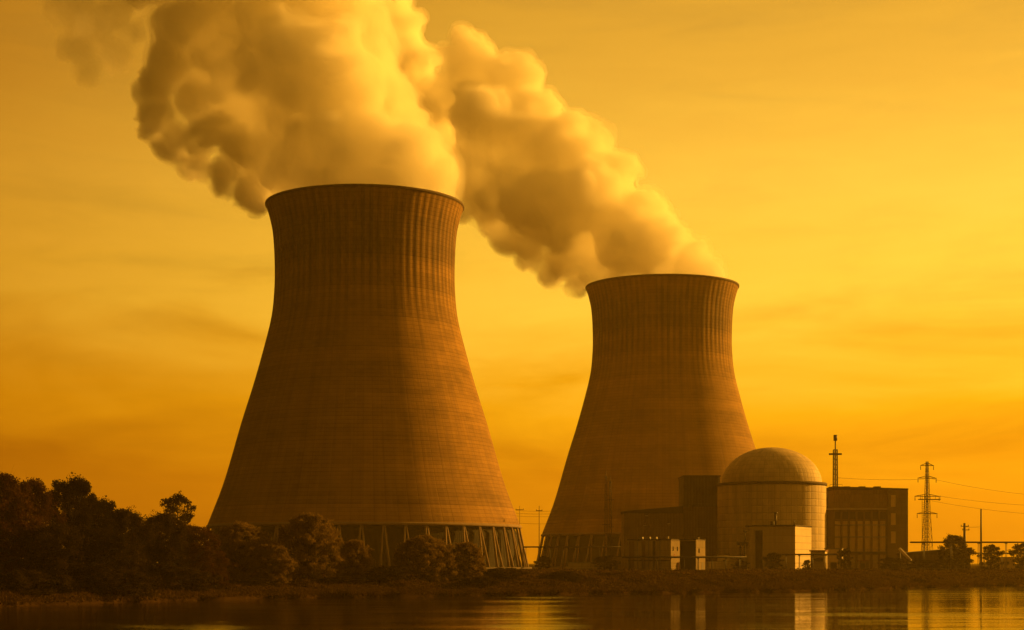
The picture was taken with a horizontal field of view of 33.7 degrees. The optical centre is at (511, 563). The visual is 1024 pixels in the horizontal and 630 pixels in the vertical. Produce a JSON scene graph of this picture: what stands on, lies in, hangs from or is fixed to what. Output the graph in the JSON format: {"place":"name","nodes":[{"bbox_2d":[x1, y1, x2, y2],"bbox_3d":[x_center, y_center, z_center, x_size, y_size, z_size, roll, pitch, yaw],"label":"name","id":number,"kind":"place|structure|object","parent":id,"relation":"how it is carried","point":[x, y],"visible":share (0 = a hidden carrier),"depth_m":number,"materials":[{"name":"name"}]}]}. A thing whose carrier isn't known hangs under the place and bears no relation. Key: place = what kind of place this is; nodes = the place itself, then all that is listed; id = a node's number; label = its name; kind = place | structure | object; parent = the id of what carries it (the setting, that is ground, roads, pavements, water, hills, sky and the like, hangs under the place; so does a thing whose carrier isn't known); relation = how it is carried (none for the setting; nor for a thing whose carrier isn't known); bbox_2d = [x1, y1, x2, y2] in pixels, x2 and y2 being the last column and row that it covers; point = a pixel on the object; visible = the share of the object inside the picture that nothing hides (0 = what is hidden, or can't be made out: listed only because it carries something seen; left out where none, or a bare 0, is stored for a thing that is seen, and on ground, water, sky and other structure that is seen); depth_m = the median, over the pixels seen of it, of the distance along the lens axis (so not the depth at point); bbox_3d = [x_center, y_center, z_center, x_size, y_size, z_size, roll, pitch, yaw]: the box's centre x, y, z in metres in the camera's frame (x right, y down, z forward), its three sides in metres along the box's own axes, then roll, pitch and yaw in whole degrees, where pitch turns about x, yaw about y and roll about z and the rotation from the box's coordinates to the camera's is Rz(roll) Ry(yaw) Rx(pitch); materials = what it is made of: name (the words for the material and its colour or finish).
{"place":"outdoors","nodes":[
{"label":"outdoors","id":0,"kind":"place"},
{"bbox_2d":[0,586,1023,629],"bbox_3d":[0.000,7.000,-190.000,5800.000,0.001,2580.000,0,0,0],"label":"river","id":1,"kind":"structure","parent":0,"point":[977,608],"depth_m":239.75,"materials":[{"name":"black liquid"}]},
{"bbox_2d":[0,564,1023,606],"bbox_3d":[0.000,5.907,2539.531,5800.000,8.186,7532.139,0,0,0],"label":"ground","id":2,"kind":"structure","parent":0,"point":[70,602],"depth_m":407.63,"materials":[{"name":"green plant"}]},
{"bbox_2d":[0,470,45,572],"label":"broadleaf tree","id":3,"kind":"object","parent":2,"relation":"on","point":[11,536],"visible":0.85,"depth_m":298.15,"materials":[{"name":"green plant"}]},
{"bbox_2d":[0,568,59,596],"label":"shrub","id":4,"kind":"object","parent":2,"relation":"on","point":[14,579],"visible":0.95,"depth_m":287.82,"materials":[{"name":"green plant"}]},
{"bbox_2d":[7,477,67,576],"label":"broadleaf tree","id":5,"kind":"object","parent":2,"relation":"on","point":[38,490],"visible":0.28,"depth_m":305.37,"materials":[{"name":"green plant"}]},
{"bbox_2d":[13,520,93,593],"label":"broadleaf tree","id":6,"kind":"object","parent":2,"relation":"on","point":[50,558],"visible":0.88,"depth_m":297.15,"materials":[{"name":"green plant"}]},
{"bbox_2d":[42,472,108,570],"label":"broadleaf tree","id":7,"kind":"object","parent":2,"relation":"on","point":[74,492],"visible":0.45,"depth_m":319.65,"materials":[{"name":"green plant"}]},
{"bbox_2d":[53,524,142,589],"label":"broadleaf tree","id":8,"kind":"object","parent":2,"relation":"on","point":[113,544],"visible":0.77,"depth_m":302.74,"materials":[{"name":"green plant"}]},
{"bbox_2d":[74,495,135,569],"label":"broadleaf tree","id":9,"kind":"object","parent":2,"relation":"on","point":[105,517],"visible":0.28,"depth_m":325.45,"materials":[{"name":"green plant"}]},
{"bbox_2d":[84,566,164,596],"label":"shrub","id":10,"kind":"object","parent":2,"relation":"on","point":[125,575],"visible":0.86,"depth_m":305.12,"materials":[{"name":"green plant"}]},
{"bbox_2d":[101,505,158,584],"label":"broadleaf tree","id":11,"kind":"object","parent":2,"relation":"on","point":[140,561],"visible":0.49,"depth_m":328.06,"materials":[{"name":"green plant"}]},
{"bbox_2d":[134,509,197,583],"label":"broadleaf tree","id":12,"kind":"object","parent":2,"relation":"on","point":[167,554],"visible":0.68,"depth_m":333.53,"materials":[{"name":"green plant"}]},
{"bbox_2d":[160,490,195,540],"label":"broadleaf tree","id":13,"kind":"object","parent":2,"relation":"on","point":[170,504],"visible":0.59,"depth_m":351.50,"materials":[{"name":"green plant"}]},
{"bbox_2d":[144,567,223,591],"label":"shrub","id":14,"kind":"object","parent":2,"relation":"on","point":[202,581],"visible":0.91,"depth_m":326.33,"materials":[{"name":"green plant"}]},
{"bbox_2d":[176,524,221,586],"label":"broadleaf tree","id":15,"kind":"object","parent":2,"relation":"on","point":[206,553],"visible":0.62,"depth_m":339.92,"materials":[{"name":"green plant"}]},
{"bbox_2d":[199,550,238,588],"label":"broadleaf tree","id":16,"kind":"object","parent":2,"relation":"on","point":[220,569],"visible":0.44,"depth_m":344.97,"materials":[{"name":"green plant"}]},
{"bbox_2d":[210,520,276,579],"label":"willow bush","id":17,"kind":"object","parent":2,"relation":"on","point":[238,546],"visible":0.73,"depth_m":361.78,"materials":[{"name":"green plant"}]},
{"bbox_2d":[225,578,279,585],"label":"shrub","id":18,"kind":"object","parent":2,"relation":"on","point":[259,582],"visible":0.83,"depth_m":349.49,"materials":[{"name":"green plant"}]},
{"bbox_2d":[248,542,298,583],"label":"willow bush","id":19,"kind":"object","parent":2,"relation":"on","point":[270,551],"visible":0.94,"depth_m":359.55,"materials":[{"name":"green plant"}]},
{"bbox_2d":[275,511,349,578],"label":"willow bush","id":20,"kind":"object","parent":2,"relation":"on","point":[316,536],"visible":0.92,"depth_m":368.60,"materials":[{"name":"green plant"}]},
{"bbox_2d":[331,539,374,580],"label":"willow bush","id":21,"kind":"object","parent":2,"relation":"on","point":[352,561],"visible":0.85,"depth_m":374.07,"materials":[{"name":"green plant"}]},
{"bbox_2d":[206,184,531,568],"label":"cooling tower","id":22,"kind":"structure","parent":2,"relation":"on","point":[364,419],"depth_m":661.86,"materials":[{"name":"concrete"}]},
{"bbox_2d":[363,565,407,579],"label":"shrub","id":23,"kind":"object","parent":2,"relation":"on","point":[393,572],"visible":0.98,"depth_m":372.16,"materials":[{"name":"green plant"}]},
{"bbox_2d":[391,534,460,581],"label":"willow bush","id":24,"kind":"object","parent":2,"relation":"on","point":[425,551],"visible":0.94,"depth_m":381.11,"materials":[{"name":"green plant"}]},
{"bbox_2d":[446,541,486,578],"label":"willow bush","id":25,"kind":"object","parent":2,"relation":"on","point":[466,551],"visible":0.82,"depth_m":386.33,"materials":[{"name":"green plant"}]},
{"bbox_2d":[481,567,529,580],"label":"shrub","id":26,"kind":"object","parent":2,"relation":"on","point":[499,572],"visible":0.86,"depth_m":397.71,"materials":[{"name":"green plant"}]},
{"bbox_2d":[536,509,541,567],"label":"tall pole","id":27,"kind":"object","parent":2,"relation":"on","point":[539,534],"visible":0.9,"depth_m":679.91,"materials":[{"name":"metal"}]},
{"bbox_2d":[533,556,551,568],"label":"yard shrub","id":28,"kind":"object","parent":2,"relation":"on","point":[545,559],"visible":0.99,"depth_m":639.36,"materials":[{"name":"green plant"}]},
{"bbox_2d":[537,570,583,582],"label":"shrub","id":29,"kind":"object","parent":2,"relation":"on","point":[565,576],"visible":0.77,"depth_m":400.63,"materials":[{"name":"green plant"}]},
{"bbox_2d":[522,546,620,568],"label":"pipe bridge","id":30,"kind":"structure","parent":2,"relation":"on","point":[562,547],"depth_m":689.80,"materials":[{"name":"metal"}]},
{"bbox_2d":[567,562,602,568],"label":"yard wall","id":31,"kind":"structure","parent":2,"relation":"on","point":[581,565],"depth_m":620.00,"materials":[{"name":"grey concrete"}]},
{"bbox_2d":[591,555,617,569],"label":"yard shrub","id":32,"kind":"object","parent":2,"relation":"on","point":[600,560],"visible":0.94,"depth_m":599.15,"materials":[{"name":"green plant"}]},
{"bbox_2d":[589,572,623,573],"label":"shrub","id":33,"kind":"object","parent":2,"relation":"on","point":[604,572],"visible":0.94,"depth_m":439.43,"materials":[{"name":"green plant"}]},
{"bbox_2d":[611,556,626,569],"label":"valve house","id":34,"kind":"structure","parent":2,"relation":"on","point":[622,563],"depth_m":612.00,"materials":[{"name":"metal"}]},
{"bbox_2d":[533,274,755,567],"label":"cooling tower","id":35,"kind":"structure","parent":2,"relation":"on","point":[662,411],"depth_m":868.09,"materials":[{"name":"concrete"}]},
{"bbox_2d":[621,506,682,568],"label":"switchgear building","id":36,"kind":"structure","parent":2,"relation":"on","point":[662,523],"depth_m":645.00,"materials":[{"name":"metal"}]},
{"bbox_2d":[627,536,679,569],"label":"pale hall","id":37,"kind":"structure","parent":2,"relation":"on","point":[647,546],"depth_m":558.79,"materials":[{"name":"concrete"}]},
{"bbox_2d":[622,556,746,569],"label":"pipe bridge","id":38,"kind":"structure","parent":2,"relation":"on","point":[684,557],"depth_m":527.80,"materials":[{"name":"metal"}]},
{"bbox_2d":[679,537,705,569],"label":"pump house","id":39,"kind":"structure","parent":2,"relation":"on","point":[692,547],"depth_m":537.17,"materials":[{"name":"metal"}]},
{"bbox_2d":[680,541,694,569],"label":"roller door","id":40,"kind":"structure","parent":39,"relation":"in","point":[687,548],"depth_m":536.79,"materials":[{"name":"brown metal"}]},
{"bbox_2d":[678,475,720,568],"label":"auxiliary building","id":41,"kind":"structure","parent":2,"relation":"on","point":[698,498],"depth_m":655.00,"materials":[{"name":"concrete"}]},
{"bbox_2d":[706,561,737,569],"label":"storage container","id":42,"kind":"object","parent":2,"relation":"on","point":[718,564],"visible":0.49,"depth_m":592.00,"materials":[{"name":"grey metal"}]},
{"bbox_2d":[731,560,749,568],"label":"yard shrub","id":43,"kind":"object","parent":2,"relation":"on","point":[745,564],"visible":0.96,"depth_m":565.60,"materials":[{"name":"green plant"}]},
{"bbox_2d":[737,542,747,569],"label":"transformer","id":44,"kind":"object","parent":2,"relation":"on","point":[744,549],"visible":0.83,"depth_m":590.50,"materials":[{"name":"metal"}]},
{"bbox_2d":[716,447,826,568],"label":"reactor building","id":45,"kind":"structure","parent":2,"relation":"on","point":[760,486],"depth_m":624.67,"materials":[{"name":"concrete"}]},
{"bbox_2d":[761,552,785,568],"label":"yard shrub","id":46,"kind":"object","parent":2,"relation":"on","point":[775,564],"visible":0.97,"depth_m":558.92,"materials":[{"name":"green plant"}]},
{"bbox_2d":[745,512,811,569],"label":"reactor annex","id":47,"kind":"object","parent":2,"relation":"on","point":[772,537],"visible":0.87,"depth_m":604.35,"materials":[{"name":"concrete"}]},
{"bbox_2d":[755,530,762,568],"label":"doorway","id":48,"kind":"structure","parent":47,"relation":"in","point":[758,533],"depth_m":605.59,"materials":[{"name":"metal"}]},
{"bbox_2d":[801,560,812,569],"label":"yard shrub","id":49,"kind":"object","parent":2,"relation":"on","point":[806,563],"visible":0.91,"depth_m":559.54,"materials":[{"name":"green plant"}]},
{"bbox_2d":[599,563,1023,571],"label":"boundary fence","id":50,"kind":"object","parent":2,"relation":"on","point":[964,568],"visible":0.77,"depth_m":560.16,"materials":[{"name":"metal"}]},
{"bbox_2d":[782,554,840,568],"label":"pipe bridge","id":51,"kind":"structure","parent":2,"relation":"on","point":[812,558],"depth_m":574.74,"materials":[{"name":"metal"}]},
{"bbox_2d":[809,550,827,569],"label":"site cabin","id":52,"kind":"object","parent":2,"relation":"on","point":[818,561],"visible":0.69,"depth_m":583.96,"materials":[{"name":"grey metal"}]},
{"bbox_2d":[812,558,822,560],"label":"window","id":53,"kind":"structure","parent":52,"relation":"in","point":[814,559],"depth_m":583.96,"materials":[{"name":"grey glass"}]},
{"bbox_2d":[826,497,827,547],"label":"hall side wing","id":54,"kind":"structure","parent":2,"relation":"on","point":[826,522],"depth_m":662.00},
{"bbox_2d":[824,548,842,568],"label":"wall shed","id":55,"kind":"structure","parent":2,"relation":"on","point":[832,560],"depth_m":599.22,"materials":[{"name":"grey metal"}]},
{"bbox_2d":[830,562,836,568],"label":"door","id":56,"kind":"structure","parent":55,"relation":"in","point":[833,564],"depth_m":599.05,"materials":[{"name":"brown metal"}]},
{"bbox_2d":[837,548,853,569],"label":"yard shrub","id":57,"kind":"object","parent":2,"relation":"on","point":[845,553],"visible":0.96,"depth_m":574.29,"materials":[{"name":"green plant"}]},
{"bbox_2d":[826,486,907,568],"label":"turbine hall","id":58,"kind":"structure","parent":2,"relation":"on","point":[870,524],"depth_m":649.84,"materials":[{"name":"metal"}]},
{"bbox_2d":[829,435,841,485],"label":"lattice mast","id":59,"kind":"object","parent":58,"relation":"on","point":[834,453],"visible":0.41,"depth_m":689.20,"materials":[{"name":"metal"}]},
{"bbox_2d":[891,495,895,506],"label":"window","id":60,"kind":"structure","parent":58,"relation":"in","point":[893,497],"depth_m":649.55,"materials":[{"name":"brown glass"}]},
{"bbox_2d":[891,513,895,524],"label":"window","id":61,"kind":"structure","parent":58,"relation":"in","point":[893,515],"depth_m":649.55,"materials":[{"name":"brown glass"}]},
{"bbox_2d":[891,531,895,542],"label":"window","id":62,"kind":"structure","parent":58,"relation":"in","point":[893,533],"depth_m":649.55,"materials":[{"name":"brown glass"}]},
{"bbox_2d":[878,557,904,569],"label":"yard shrub","id":63,"kind":"object","parent":2,"relation":"on","point":[893,565],"visible":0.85,"depth_m":573.72,"materials":[{"name":"green plant"}]},
{"bbox_2d":[898,548,911,568],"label":"conveyor chute","id":64,"kind":"object","parent":2,"relation":"on","point":[904,554],"visible":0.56,"depth_m":609.13,"materials":[{"name":"metal"}]},
{"bbox_2d":[914,461,940,550],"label":"power pylon","id":65,"kind":"object","parent":2,"relation":"on","point":[927,465],"visible":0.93,"depth_m":699.81,"materials":[{"name":"metal"}]},
{"bbox_2d":[904,559,950,570],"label":"yard shrub","id":66,"kind":"object","parent":2,"relation":"on","point":[920,563],"visible":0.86,"depth_m":577.25,"materials":[{"name":"green plant"}]},
{"bbox_2d":[896,547,971,568],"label":"coal shed","id":67,"kind":"structure","parent":2,"relation":"on","point":[929,555],"depth_m":620.00,"materials":[{"name":"metal"}]},
{"bbox_2d":[937,533,976,569],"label":"yard tree","id":68,"kind":"object","parent":2,"relation":"on","point":[958,556],"visible":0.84,"depth_m":602.81,"materials":[{"name":"green plant"}]},
{"bbox_2d":[961,523,968,543],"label":"utility pole","id":69,"kind":"object","parent":2,"relation":"on","point":[964,526],"visible":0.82,"depth_m":639.62,"materials":[{"name":"metal"}]},
{"bbox_2d":[910,541,1023,567],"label":"pipe bridge","id":70,"kind":"structure","parent":2,"relation":"on","point":[952,542],"depth_m":589.87,"materials":[{"name":"metal"}]},
{"bbox_2d":[980,509,981,566],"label":"tall pole","id":71,"kind":"object","parent":2,"relation":"on","point":[980,534],"visible":0.79,"depth_m":639.74,"materials":[{"name":"metal"}]},
{"bbox_2d":[977,544,1004,569],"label":"yard tree","id":72,"kind":"object","parent":2,"relation":"on","point":[990,550],"visible":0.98,"depth_m":599.10,"materials":[{"name":"green plant"}]},
{"bbox_2d":[976,553,1018,567],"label":"pipe bridge","id":73,"kind":"structure","parent":2,"relation":"on","point":[1001,557],"depth_m":639.75,"materials":[{"name":"metal"}]},
{"bbox_2d":[995,557,1013,567],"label":"gate house","id":74,"kind":"structure","parent":2,"relation":"on","point":[1009,564],"depth_m":650.00,"materials":[{"name":"concrete"}]},
{"bbox_2d":[1007,543,1023,569],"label":"yard tree","id":75,"kind":"object","parent":2,"relation":"on","point":[1018,558],"visible":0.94,"depth_m":599.07,"materials":[{"name":"green plant"}]},
{"bbox_2d":[0,0,1023,563],"label":"sky","id":76,"kind":"structure","parent":0,"point":[856,167],"materials":[{"name":"orange"}]}
]}

